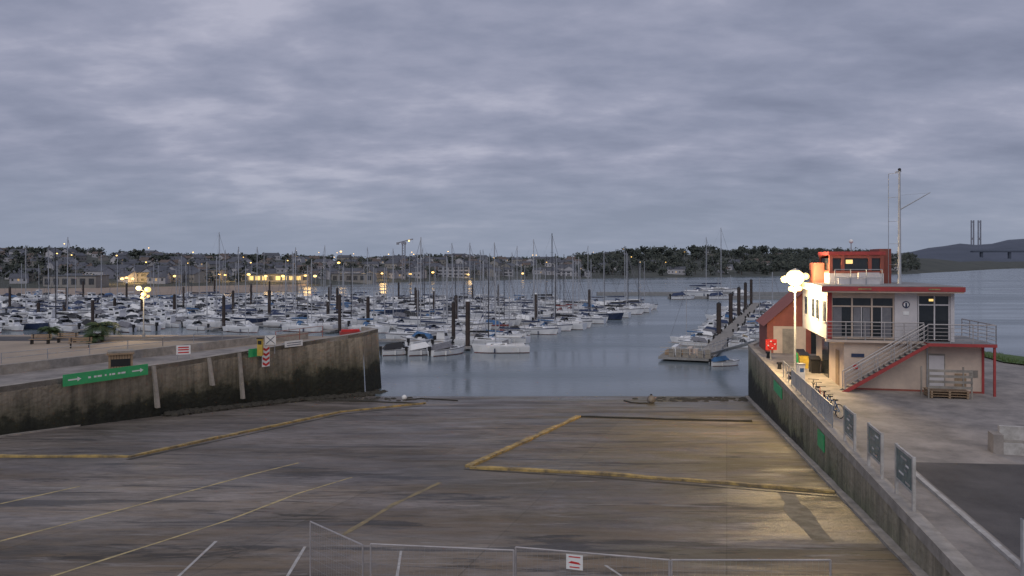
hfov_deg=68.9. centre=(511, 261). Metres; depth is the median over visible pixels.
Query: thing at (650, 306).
sailboat
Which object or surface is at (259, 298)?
motorboat
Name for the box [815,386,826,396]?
bicycle
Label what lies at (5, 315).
motorboat
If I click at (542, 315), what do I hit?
motorboat
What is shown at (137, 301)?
motorboat
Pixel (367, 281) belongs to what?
sailboat
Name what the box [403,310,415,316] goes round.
motorboat
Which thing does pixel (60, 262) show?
house
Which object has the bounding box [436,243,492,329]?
sailboat
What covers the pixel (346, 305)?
sailboat
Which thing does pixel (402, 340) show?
floating pontoon
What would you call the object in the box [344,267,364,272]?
house
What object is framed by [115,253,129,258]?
house
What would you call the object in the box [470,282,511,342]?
sailboat
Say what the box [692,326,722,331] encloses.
motorboat
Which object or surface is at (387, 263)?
house
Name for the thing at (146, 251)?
house
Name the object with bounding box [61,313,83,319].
motorboat
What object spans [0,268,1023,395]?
water
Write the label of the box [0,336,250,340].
promenade road
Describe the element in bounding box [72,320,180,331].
floating pontoon
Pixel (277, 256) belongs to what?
house
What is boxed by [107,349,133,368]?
wooden bin store
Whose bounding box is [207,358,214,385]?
wall fender
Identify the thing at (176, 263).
house
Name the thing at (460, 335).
motorboat
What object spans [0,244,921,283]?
tree line
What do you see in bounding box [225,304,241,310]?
motorboat
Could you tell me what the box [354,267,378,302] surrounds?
sailboat
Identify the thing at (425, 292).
sailboat
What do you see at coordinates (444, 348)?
motorboat
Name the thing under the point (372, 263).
house
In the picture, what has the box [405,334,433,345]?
motorboat
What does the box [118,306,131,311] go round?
motorboat
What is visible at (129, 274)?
house
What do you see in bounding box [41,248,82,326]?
sailboat
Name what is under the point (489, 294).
sailboat
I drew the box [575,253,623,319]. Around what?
sailboat
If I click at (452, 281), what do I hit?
sailboat
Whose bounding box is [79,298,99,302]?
motorboat
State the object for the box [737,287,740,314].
mooring pile
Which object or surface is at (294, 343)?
information sign
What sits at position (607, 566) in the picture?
painted line
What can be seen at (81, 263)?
house
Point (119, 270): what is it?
house
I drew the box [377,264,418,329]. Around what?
sailboat
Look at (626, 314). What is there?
sailboat
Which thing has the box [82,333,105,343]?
bush
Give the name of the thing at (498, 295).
mooring pile
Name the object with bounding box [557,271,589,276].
warehouse
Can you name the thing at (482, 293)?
sailboat
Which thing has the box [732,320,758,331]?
motorboat
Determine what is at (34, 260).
house
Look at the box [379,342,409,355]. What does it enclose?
motorboat
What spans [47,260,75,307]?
sailboat
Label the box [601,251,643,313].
sailboat
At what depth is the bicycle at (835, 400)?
35.91 m
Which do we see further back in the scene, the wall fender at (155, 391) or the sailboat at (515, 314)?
the sailboat at (515, 314)
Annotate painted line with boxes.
[0,463,296,541]
[0,486,79,503]
[52,477,351,575]
[178,541,216,575]
[286,546,306,575]
[341,482,439,534]
[396,551,401,575]
[604,565,621,575]
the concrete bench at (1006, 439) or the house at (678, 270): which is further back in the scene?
the house at (678, 270)
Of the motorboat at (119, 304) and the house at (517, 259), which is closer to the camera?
the motorboat at (119, 304)
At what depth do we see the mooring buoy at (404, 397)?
63.30 m
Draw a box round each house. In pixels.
[3,255,16,261]
[8,249,26,254]
[9,273,29,283]
[17,267,47,280]
[30,258,45,266]
[45,249,61,257]
[47,261,65,269]
[58,256,78,261]
[62,248,77,252]
[64,272,84,274]
[66,252,86,260]
[69,262,88,265]
[71,265,94,272]
[84,267,113,278]
[92,251,102,257]
[97,264,119,268]
[98,255,108,260]
[110,255,127,262]
[112,269,125,277]
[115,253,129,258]
[118,270,136,281]
[119,264,133,268]
[121,260,140,264]
[130,266,152,271]
[133,264,147,266]
[139,257,153,265]
[141,267,170,271]
[144,250,157,255]
[147,271,171,283]
[152,262,173,265]
[154,265,170,267]
[159,259,174,264]
[162,270,185,282]
[169,265,196,270]
[170,256,186,264]
[172,259,180,265]
[185,269,208,282]
[189,256,206,259]
[193,259,205,266]
[204,260,226,268]
[218,263,244,274]
[227,259,242,262]
[235,270,250,279]
[240,258,251,262]
[246,265,263,269]
[247,262,263,265]
[260,268,276,273]
[261,252,279,259]
[264,263,273,268]
[274,264,290,272]
[294,256,304,262]
[297,266,313,273]
[309,271,318,277]
[312,262,322,268]
[313,258,334,267]
[319,267,339,279]
[337,255,351,260]
[343,259,359,265]
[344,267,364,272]
[362,261,378,268]
[366,270,381,277]
[368,267,387,277]
[384,260,400,268]
[388,270,398,278]
[397,269,404,278]
[407,267,426,278]
[413,258,430,262]
[423,263,443,266]
[433,257,447,263]
[455,258,466,263]
[463,260,479,264]
[470,267,485,274]
[474,255,487,259]
[477,257,487,262]
[487,268,502,276]
[490,260,501,266]
[501,262,514,268]
[512,257,522,262]
[515,261,525,266]
[532,268,542,273]
[534,256,548,262]
[542,268,558,274]
[545,260,557,266]
[551,265,568,270]
[564,265,576,270]
[667,266,685,274]
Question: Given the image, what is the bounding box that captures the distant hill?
[902,239,1023,259]
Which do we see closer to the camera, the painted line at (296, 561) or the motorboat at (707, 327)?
the painted line at (296, 561)
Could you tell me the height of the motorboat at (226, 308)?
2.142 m
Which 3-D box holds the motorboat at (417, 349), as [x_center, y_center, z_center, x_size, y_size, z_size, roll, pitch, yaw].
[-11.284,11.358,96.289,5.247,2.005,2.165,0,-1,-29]
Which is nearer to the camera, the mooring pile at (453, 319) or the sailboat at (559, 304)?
the mooring pile at (453, 319)
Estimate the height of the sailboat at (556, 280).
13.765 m
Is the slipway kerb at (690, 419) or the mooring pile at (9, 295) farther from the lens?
the mooring pile at (9, 295)
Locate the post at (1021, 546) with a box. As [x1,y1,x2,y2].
[1020,518,1023,575]
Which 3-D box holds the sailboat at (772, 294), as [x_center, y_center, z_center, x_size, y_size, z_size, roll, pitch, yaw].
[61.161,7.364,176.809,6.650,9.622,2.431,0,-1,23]
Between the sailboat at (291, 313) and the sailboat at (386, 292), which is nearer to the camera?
the sailboat at (291, 313)
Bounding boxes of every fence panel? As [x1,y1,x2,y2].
[310,521,363,575]
[370,543,514,575]
[515,546,669,575]
[670,559,831,575]
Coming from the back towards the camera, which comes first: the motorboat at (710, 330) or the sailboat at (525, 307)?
the sailboat at (525, 307)
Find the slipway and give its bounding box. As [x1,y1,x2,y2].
[0,396,912,575]
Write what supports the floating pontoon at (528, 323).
on the water
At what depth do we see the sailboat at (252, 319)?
143.67 m
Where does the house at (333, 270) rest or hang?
on the hillside
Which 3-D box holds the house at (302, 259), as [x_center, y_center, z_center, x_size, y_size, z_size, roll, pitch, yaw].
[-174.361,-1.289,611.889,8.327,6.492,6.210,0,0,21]
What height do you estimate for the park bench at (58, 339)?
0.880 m
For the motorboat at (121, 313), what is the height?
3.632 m
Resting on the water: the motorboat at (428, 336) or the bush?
the motorboat at (428, 336)
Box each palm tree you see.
[37,326,65,339]
[82,321,123,341]
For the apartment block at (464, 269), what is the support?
on the hillside
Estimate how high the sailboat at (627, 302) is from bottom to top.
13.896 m
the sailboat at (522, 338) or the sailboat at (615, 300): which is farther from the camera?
the sailboat at (615, 300)
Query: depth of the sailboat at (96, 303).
167.71 m
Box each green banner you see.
[63,364,147,386]
[774,380,781,398]
[817,429,824,452]
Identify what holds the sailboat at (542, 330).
on the water
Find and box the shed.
[756,288,815,353]
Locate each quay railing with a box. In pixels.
[783,361,791,381]
[791,369,832,427]
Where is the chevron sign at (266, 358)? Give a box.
[260,346,269,366]
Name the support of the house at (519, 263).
on the hillside
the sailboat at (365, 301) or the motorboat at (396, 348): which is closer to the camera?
the motorboat at (396, 348)
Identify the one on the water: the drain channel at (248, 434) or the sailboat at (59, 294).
the sailboat at (59, 294)
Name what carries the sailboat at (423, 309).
on the water
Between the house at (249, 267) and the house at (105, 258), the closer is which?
the house at (249, 267)
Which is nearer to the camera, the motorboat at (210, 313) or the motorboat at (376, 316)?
the motorboat at (376, 316)
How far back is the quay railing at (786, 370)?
46.45 m
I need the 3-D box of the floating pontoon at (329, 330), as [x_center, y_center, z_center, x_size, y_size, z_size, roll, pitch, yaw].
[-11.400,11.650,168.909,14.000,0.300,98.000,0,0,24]
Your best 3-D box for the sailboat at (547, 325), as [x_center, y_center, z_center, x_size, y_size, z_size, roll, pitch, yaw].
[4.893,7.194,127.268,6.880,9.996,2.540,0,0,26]
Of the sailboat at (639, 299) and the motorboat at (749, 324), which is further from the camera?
the sailboat at (639, 299)
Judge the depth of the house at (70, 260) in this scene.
449.68 m
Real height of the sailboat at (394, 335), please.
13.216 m
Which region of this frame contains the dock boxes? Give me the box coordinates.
[660,342,715,358]
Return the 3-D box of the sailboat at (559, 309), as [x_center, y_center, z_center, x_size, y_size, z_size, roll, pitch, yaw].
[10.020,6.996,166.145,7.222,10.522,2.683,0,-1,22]
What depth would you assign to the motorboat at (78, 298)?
221.53 m
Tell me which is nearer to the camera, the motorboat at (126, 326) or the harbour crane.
the motorboat at (126, 326)
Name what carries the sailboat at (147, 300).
on the water
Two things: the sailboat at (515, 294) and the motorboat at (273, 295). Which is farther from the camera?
the motorboat at (273, 295)
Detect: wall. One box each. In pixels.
[0,326,380,434]
[0,332,307,374]
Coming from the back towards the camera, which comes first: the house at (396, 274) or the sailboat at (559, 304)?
the house at (396, 274)
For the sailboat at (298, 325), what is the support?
on the water
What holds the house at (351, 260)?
on the hillside
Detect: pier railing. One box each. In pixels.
[1,329,248,363]
[275,326,322,339]
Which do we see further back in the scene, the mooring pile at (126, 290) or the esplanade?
the mooring pile at (126, 290)
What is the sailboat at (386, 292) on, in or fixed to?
on the water
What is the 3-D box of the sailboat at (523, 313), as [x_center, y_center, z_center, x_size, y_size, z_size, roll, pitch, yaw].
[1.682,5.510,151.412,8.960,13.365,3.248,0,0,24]
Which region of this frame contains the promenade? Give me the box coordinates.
[0,346,253,384]
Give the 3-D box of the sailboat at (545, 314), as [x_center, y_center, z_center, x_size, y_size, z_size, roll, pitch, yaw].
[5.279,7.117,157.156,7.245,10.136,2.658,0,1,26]
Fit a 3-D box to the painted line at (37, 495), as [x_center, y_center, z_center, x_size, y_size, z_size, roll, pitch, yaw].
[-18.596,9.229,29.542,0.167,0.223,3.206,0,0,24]
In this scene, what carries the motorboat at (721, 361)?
on the water
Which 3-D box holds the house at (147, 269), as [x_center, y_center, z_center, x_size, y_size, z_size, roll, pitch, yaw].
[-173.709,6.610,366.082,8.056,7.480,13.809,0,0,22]
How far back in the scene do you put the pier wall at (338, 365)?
56.05 m
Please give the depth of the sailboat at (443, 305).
119.09 m
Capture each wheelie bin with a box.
[796,349,804,362]
[797,352,809,368]
[808,355,820,372]
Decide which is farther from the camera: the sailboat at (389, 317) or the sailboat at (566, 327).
the sailboat at (389, 317)
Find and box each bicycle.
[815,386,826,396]
[824,391,836,413]
[824,394,842,418]
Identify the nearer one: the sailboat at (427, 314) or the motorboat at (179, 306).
the sailboat at (427, 314)
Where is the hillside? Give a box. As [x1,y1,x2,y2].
[0,253,1023,287]
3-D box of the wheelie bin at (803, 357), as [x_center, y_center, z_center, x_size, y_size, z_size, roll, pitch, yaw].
[20.505,6.950,52.524,0.680,1.100,0.888,0,0,11]
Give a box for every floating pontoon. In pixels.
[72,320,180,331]
[204,312,360,329]
[320,320,393,331]
[379,339,470,348]
[470,308,601,335]
[658,303,758,360]
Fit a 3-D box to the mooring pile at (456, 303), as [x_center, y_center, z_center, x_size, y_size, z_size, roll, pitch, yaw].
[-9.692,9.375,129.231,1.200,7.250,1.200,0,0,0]
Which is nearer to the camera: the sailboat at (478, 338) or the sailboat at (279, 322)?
the sailboat at (478, 338)
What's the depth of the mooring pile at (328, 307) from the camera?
152.57 m
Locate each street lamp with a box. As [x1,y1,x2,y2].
[136,285,150,336]
[781,268,808,371]
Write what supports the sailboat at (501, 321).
on the water
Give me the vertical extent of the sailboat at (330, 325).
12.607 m
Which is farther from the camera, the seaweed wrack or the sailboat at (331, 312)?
the sailboat at (331, 312)
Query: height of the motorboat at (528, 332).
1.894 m
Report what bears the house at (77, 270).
on the hillside
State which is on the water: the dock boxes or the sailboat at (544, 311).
the sailboat at (544, 311)
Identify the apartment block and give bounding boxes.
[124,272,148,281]
[193,269,228,280]
[438,266,469,277]
[502,269,512,275]
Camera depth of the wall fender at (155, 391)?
52.72 m
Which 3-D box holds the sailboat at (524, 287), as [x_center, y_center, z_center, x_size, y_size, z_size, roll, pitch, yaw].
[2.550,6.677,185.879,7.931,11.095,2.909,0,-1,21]
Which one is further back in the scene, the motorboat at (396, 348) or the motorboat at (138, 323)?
the motorboat at (138, 323)
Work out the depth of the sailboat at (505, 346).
97.79 m
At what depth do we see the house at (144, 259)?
483.42 m
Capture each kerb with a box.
[0,402,425,457]
[0,425,79,437]
[319,399,424,403]
[465,415,580,466]
[470,466,834,493]
[581,416,751,421]
[745,396,928,575]
[916,472,1019,569]
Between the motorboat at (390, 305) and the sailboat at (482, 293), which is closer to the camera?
the motorboat at (390, 305)
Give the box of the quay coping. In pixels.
[748,340,982,575]
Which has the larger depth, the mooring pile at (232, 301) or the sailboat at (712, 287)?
the sailboat at (712, 287)
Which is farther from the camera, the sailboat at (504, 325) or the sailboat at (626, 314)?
the sailboat at (626, 314)
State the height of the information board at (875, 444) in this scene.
1.550 m
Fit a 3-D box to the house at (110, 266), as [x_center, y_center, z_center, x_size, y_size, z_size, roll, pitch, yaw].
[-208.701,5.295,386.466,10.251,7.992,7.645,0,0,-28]
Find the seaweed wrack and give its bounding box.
[303,397,747,401]
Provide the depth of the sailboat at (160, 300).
212.79 m
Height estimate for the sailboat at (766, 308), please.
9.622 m
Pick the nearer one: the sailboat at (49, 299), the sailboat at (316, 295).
the sailboat at (49, 299)
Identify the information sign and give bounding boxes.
[265,335,275,353]
[282,340,302,347]
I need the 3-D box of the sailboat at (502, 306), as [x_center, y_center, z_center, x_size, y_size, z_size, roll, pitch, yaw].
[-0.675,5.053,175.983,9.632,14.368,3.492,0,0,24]
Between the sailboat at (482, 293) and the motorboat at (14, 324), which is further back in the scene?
the sailboat at (482, 293)
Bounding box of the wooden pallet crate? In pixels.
[920,366,972,399]
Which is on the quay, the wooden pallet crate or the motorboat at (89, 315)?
the wooden pallet crate
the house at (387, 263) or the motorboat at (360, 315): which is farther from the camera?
the house at (387, 263)
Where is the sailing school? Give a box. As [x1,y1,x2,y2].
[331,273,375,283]
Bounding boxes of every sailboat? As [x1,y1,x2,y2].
[0,245,46,316]
[0,267,5,300]
[14,263,36,300]
[27,264,44,297]
[30,249,56,310]
[37,237,88,316]
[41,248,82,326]
[42,274,58,303]
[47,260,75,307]
[50,261,65,297]
[68,258,86,296]
[78,255,112,312]
[107,258,134,305]
[124,272,140,298]
[140,265,163,311]
[140,275,157,303]
[151,265,168,302]
[158,270,187,316]
[163,256,192,304]
[169,261,191,301]
[175,265,204,318]
[183,261,221,326]
[183,262,200,301]
[189,264,205,298]
[190,232,237,301]
[203,256,240,322]
[217,250,243,300]
[221,247,268,322]
[222,273,258,332]
[227,267,257,314]
[231,247,272,320]
[246,254,276,310]
[263,269,298,327]
[274,251,302,304]
[274,259,301,307]
[277,247,319,320]
[278,254,308,316]
[281,251,322,314]
[282,265,323,331]
[294,259,337,328]
[299,269,325,314]
[304,274,319,297]
[305,256,334,310]
[312,251,344,303]
[318,268,346,313]
[322,263,357,317]
[324,255,365,324]
[324,267,357,325]
[331,276,354,309]
[335,267,362,311]
[347,247,380,298]
[348,267,389,332]
[353,269,381,307]
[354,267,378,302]
[364,271,385,306]
[365,268,397,319]
[370,251,408,314]
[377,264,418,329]
[377,269,403,305]
[386,255,436,338]
[391,254,419,300]
[395,237,459,336]
[396,260,421,303]
[400,253,439,312]
[400,255,435,308]
[401,253,446,324]
[407,268,430,303]
[411,249,444,301]
[418,266,461,331]
[418,268,449,318]
[424,256,462,318]
[428,259,478,334]
[430,246,466,310]
[431,266,460,309]
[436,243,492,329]
[437,261,466,317]
[439,265,486,330]
[440,257,465,303]
[444,257,480,316]
[448,257,478,301]
[450,264,470,296]
[451,264,482,307]
[454,262,511,345]
[458,250,497,316]
[459,256,493,305]
[461,263,484,304]
[464,252,496,304]
[470,261,511,325]
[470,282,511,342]
[471,242,516,325]
[472,273,529,352]
[475,268,500,314]
[477,253,510,303]
[479,269,530,342]
[483,274,526,335]
[486,262,520,324]
[492,258,526,311]
[500,249,542,306]
[500,258,542,316]
[503,264,534,319]
[503,268,528,299]
[505,239,553,313]
[508,266,531,303]
[519,268,558,334]
[522,260,559,316]
[522,271,553,316]
[523,274,560,332]
[526,234,571,305]
[528,265,572,330]
[536,254,586,329]
[539,269,565,314]
[543,264,571,311]
[544,277,570,311]
[545,260,591,320]
[546,257,568,300]
[549,255,587,308]
[550,255,591,327]
[556,273,579,313]
[558,259,587,306]
[560,257,605,323]
[566,262,608,321]
[568,265,599,308]
[574,248,611,304]
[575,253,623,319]
[589,254,630,317]
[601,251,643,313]
[603,246,640,304]
[606,255,644,312]
[612,254,650,312]
[621,263,654,309]
[622,259,653,310]
[630,261,657,308]
[670,287,709,341]
[681,237,722,295]
[693,230,739,291]
[705,280,736,318]
[721,275,743,309]
[733,278,769,337]
[755,272,777,308]
[755,294,780,310]
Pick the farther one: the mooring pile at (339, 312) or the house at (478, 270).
the house at (478, 270)
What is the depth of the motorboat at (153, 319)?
133.29 m
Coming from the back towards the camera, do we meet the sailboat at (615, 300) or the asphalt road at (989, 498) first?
the sailboat at (615, 300)
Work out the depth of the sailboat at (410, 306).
179.69 m
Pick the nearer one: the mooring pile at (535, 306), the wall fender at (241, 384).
the wall fender at (241, 384)
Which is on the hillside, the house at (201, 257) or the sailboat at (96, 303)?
the house at (201, 257)
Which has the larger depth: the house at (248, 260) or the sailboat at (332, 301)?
the house at (248, 260)
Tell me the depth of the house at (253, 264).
468.58 m
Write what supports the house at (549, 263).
on the hillside
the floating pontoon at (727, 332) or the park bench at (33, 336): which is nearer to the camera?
the park bench at (33, 336)
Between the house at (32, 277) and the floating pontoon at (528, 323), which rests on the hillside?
the house at (32, 277)
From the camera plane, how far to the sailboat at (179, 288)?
203.01 m
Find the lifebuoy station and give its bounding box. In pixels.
[765,339,776,359]
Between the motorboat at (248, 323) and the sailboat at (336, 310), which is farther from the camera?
the sailboat at (336, 310)
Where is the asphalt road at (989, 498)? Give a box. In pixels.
[916,462,1023,557]
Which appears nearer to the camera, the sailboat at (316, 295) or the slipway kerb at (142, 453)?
the slipway kerb at (142, 453)
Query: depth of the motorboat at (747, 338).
106.90 m
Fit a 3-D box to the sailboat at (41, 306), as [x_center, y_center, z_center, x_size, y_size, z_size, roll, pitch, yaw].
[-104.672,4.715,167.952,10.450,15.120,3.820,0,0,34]
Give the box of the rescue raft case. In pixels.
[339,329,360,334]
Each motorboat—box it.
[0,303,9,312]
[0,312,11,317]
[0,317,8,325]
[0,318,24,330]
[1,315,26,321]
[11,303,23,306]
[12,297,20,301]
[18,299,35,307]
[19,314,49,329]
[37,297,52,302]
[39,293,54,297]
[42,305,58,318]
[48,319,84,331]
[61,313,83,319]
[72,306,90,311]
[73,296,85,301]
[73,302,87,307]
[74,319,96,328]
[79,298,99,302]
[82,292,100,300]
[82,312,97,318]
[89,315,115,322]
[90,310,112,316]
[91,325,117,333]
[95,299,107,306]
[102,294,116,299]
[107,309,127,318]
[108,302,118,314]
[109,302,131,307]
[109,317,132,322]
[113,321,136,331]
[114,315,146,322]
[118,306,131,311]
[125,319,160,330]
[126,312,142,317]
[127,305,140,311]
[131,299,140,303]
[138,311,155,319]
[149,316,165,328]
[150,308,164,315]
[157,299,178,311]
[159,311,175,321]
[160,311,183,326]
[175,316,192,322]
[177,305,190,310]
[177,309,191,312]
[184,299,201,307]
[185,321,210,329]
[188,307,205,312]
[195,304,211,308]
[197,310,218,314]
[202,296,221,305]
[206,301,218,307]
[212,306,234,312]
[215,318,237,325]
[218,300,227,306]
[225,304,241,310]
[240,321,259,328]
[248,297,267,299]
[262,312,288,319]
[265,290,283,300]
[286,293,296,299]
[324,318,350,327]
[341,309,364,317]
[353,304,371,308]
[360,307,371,315]
[363,312,386,321]
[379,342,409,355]
[385,312,408,319]
[387,302,407,308]
[401,331,436,342]
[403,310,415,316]
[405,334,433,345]
[405,342,433,355]
[427,341,464,355]
[428,330,451,345]
[450,332,470,344]
[479,320,504,328]
[493,327,524,332]
[508,314,533,322]
[511,326,530,335]
[532,311,552,319]
[593,301,609,308]
[669,292,694,299]
[678,336,709,345]
[685,333,714,340]
[690,330,715,336]
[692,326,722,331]
[692,328,716,335]
[698,320,725,329]
[704,319,730,323]
[707,292,728,298]
[709,356,739,365]
[711,313,735,319]
[727,332,757,341]
[727,338,756,347]
[732,290,749,295]
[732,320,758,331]
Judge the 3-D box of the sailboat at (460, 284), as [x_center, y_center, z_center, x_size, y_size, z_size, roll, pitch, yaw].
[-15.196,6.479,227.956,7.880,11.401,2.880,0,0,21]
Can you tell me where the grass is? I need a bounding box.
[984,351,1023,363]
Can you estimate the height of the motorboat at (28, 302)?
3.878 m
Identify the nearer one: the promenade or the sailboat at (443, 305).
the promenade
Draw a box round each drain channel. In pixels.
[127,406,416,459]
[464,469,836,496]
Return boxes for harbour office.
[800,168,996,396]
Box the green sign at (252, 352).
[247,348,256,356]
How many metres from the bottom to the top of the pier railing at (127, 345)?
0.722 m
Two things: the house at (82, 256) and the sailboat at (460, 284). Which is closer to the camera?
the sailboat at (460, 284)
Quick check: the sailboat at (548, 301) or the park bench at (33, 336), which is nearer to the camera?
the park bench at (33, 336)
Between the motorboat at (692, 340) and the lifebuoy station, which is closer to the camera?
the lifebuoy station
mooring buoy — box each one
[402,395,457,400]
[623,394,655,403]
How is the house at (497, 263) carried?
on the hillside
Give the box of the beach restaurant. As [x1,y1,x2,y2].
[240,274,312,283]
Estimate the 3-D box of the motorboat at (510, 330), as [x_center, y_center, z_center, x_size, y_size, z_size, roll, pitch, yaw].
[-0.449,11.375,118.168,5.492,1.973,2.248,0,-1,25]
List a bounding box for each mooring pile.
[8,286,10,305]
[91,298,93,321]
[126,282,127,298]
[173,294,175,311]
[182,287,184,306]
[219,295,224,330]
[232,290,233,313]
[250,283,251,304]
[268,289,270,313]
[326,300,329,313]
[335,294,340,332]
[336,287,338,311]
[366,296,369,321]
[416,290,418,315]
[433,290,434,313]
[452,301,454,342]
[454,295,457,321]
[465,299,471,349]
[497,284,498,305]
[535,293,536,319]
[588,289,590,308]
[716,302,720,334]
[729,293,732,322]
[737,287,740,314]
[744,282,746,310]
[750,279,752,303]
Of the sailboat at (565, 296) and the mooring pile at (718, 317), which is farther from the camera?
the sailboat at (565, 296)
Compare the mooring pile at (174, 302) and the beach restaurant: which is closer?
the mooring pile at (174, 302)
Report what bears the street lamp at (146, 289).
on the promenade road at (108, 338)
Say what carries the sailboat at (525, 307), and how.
on the water
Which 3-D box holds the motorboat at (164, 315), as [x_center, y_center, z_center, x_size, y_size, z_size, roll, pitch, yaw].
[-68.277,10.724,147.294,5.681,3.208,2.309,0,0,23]
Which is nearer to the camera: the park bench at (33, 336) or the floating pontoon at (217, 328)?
the park bench at (33, 336)
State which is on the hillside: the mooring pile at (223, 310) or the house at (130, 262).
the house at (130, 262)
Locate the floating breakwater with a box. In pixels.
[597,292,787,298]
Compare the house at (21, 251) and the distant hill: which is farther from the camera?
the distant hill
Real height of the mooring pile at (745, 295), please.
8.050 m
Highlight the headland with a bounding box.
[940,257,1023,261]
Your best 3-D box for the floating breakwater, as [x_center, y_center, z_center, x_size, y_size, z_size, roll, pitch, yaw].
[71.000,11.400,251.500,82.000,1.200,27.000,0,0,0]
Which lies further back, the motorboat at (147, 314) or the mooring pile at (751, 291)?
the mooring pile at (751, 291)
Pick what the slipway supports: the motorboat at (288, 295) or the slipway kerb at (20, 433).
the slipway kerb at (20, 433)
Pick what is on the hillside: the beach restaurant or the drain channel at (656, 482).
the beach restaurant
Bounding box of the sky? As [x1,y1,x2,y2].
[0,0,1023,260]
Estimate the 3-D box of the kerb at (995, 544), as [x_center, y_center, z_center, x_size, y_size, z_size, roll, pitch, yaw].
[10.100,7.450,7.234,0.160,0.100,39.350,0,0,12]
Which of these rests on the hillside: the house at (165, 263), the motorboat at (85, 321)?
the house at (165, 263)
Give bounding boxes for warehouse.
[42,275,109,287]
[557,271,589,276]
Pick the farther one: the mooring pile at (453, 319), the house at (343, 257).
the house at (343, 257)
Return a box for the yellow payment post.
[256,338,263,355]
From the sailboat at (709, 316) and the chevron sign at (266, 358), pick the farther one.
the sailboat at (709, 316)
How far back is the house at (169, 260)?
465.59 m
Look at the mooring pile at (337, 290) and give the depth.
158.36 m
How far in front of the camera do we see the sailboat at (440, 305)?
177.59 m
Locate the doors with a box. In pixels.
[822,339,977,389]
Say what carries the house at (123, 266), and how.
on the hillside
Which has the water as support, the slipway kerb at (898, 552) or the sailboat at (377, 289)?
the sailboat at (377, 289)
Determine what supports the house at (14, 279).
on the hillside
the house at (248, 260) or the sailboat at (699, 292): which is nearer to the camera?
the sailboat at (699, 292)
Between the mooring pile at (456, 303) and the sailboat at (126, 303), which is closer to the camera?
the mooring pile at (456, 303)
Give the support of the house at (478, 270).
on the hillside
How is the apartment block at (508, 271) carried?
on the hillside
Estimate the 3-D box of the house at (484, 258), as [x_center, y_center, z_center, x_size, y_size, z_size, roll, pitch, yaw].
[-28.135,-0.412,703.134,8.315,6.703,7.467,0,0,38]
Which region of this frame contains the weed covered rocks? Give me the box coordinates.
[161,389,387,416]
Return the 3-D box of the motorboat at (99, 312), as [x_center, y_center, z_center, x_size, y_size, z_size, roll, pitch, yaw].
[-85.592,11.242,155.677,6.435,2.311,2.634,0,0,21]
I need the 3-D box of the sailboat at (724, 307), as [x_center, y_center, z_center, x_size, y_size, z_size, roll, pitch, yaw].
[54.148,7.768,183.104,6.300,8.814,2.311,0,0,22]
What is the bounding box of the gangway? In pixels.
[704,329,757,354]
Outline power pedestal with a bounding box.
[796,363,805,379]
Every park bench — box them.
[28,334,51,343]
[57,333,78,342]
[68,337,91,347]
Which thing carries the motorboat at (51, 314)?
on the water
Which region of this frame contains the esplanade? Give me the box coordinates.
[0,335,363,384]
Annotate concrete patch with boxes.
[779,493,834,541]
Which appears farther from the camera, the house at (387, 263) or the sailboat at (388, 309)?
the house at (387, 263)
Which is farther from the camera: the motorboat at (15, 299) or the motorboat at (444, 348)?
the motorboat at (15, 299)
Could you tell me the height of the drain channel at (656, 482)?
0.409 m
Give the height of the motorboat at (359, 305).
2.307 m
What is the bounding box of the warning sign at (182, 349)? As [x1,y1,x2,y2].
[176,345,190,359]
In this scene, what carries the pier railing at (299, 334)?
on the esplanade
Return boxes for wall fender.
[151,366,159,407]
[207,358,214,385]
[238,353,244,398]
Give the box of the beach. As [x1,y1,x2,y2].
[0,286,298,294]
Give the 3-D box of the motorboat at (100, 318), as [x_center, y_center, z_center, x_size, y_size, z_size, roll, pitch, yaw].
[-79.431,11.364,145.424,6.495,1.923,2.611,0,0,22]
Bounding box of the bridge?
[970,220,1023,258]
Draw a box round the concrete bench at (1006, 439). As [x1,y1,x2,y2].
[988,425,1023,455]
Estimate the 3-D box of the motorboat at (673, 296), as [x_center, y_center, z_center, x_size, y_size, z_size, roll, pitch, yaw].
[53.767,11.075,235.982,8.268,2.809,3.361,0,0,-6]
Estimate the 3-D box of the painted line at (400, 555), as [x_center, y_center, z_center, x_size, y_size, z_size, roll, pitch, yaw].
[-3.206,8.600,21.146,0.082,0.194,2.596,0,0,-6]
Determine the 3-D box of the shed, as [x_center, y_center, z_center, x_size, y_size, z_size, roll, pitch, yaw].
[24.435,4.840,63.034,6.800,5.320,5.600,0,0,11]
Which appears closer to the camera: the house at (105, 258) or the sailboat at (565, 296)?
the sailboat at (565, 296)
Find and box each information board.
[843,405,855,450]
[867,422,883,478]
[895,443,915,511]
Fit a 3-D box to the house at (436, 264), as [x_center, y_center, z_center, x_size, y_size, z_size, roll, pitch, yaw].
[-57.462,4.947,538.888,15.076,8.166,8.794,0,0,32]
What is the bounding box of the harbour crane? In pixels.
[396,239,412,279]
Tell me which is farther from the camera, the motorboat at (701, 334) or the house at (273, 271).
the house at (273, 271)
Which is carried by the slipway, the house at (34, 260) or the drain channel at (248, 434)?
the drain channel at (248, 434)
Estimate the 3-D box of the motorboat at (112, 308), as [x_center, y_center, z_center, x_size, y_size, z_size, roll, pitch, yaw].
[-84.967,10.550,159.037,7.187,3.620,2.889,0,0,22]
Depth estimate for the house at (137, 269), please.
374.68 m
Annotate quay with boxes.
[748,344,1023,575]
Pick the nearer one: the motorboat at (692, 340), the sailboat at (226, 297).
the motorboat at (692, 340)
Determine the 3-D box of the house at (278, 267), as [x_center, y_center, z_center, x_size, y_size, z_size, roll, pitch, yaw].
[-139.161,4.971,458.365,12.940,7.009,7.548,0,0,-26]

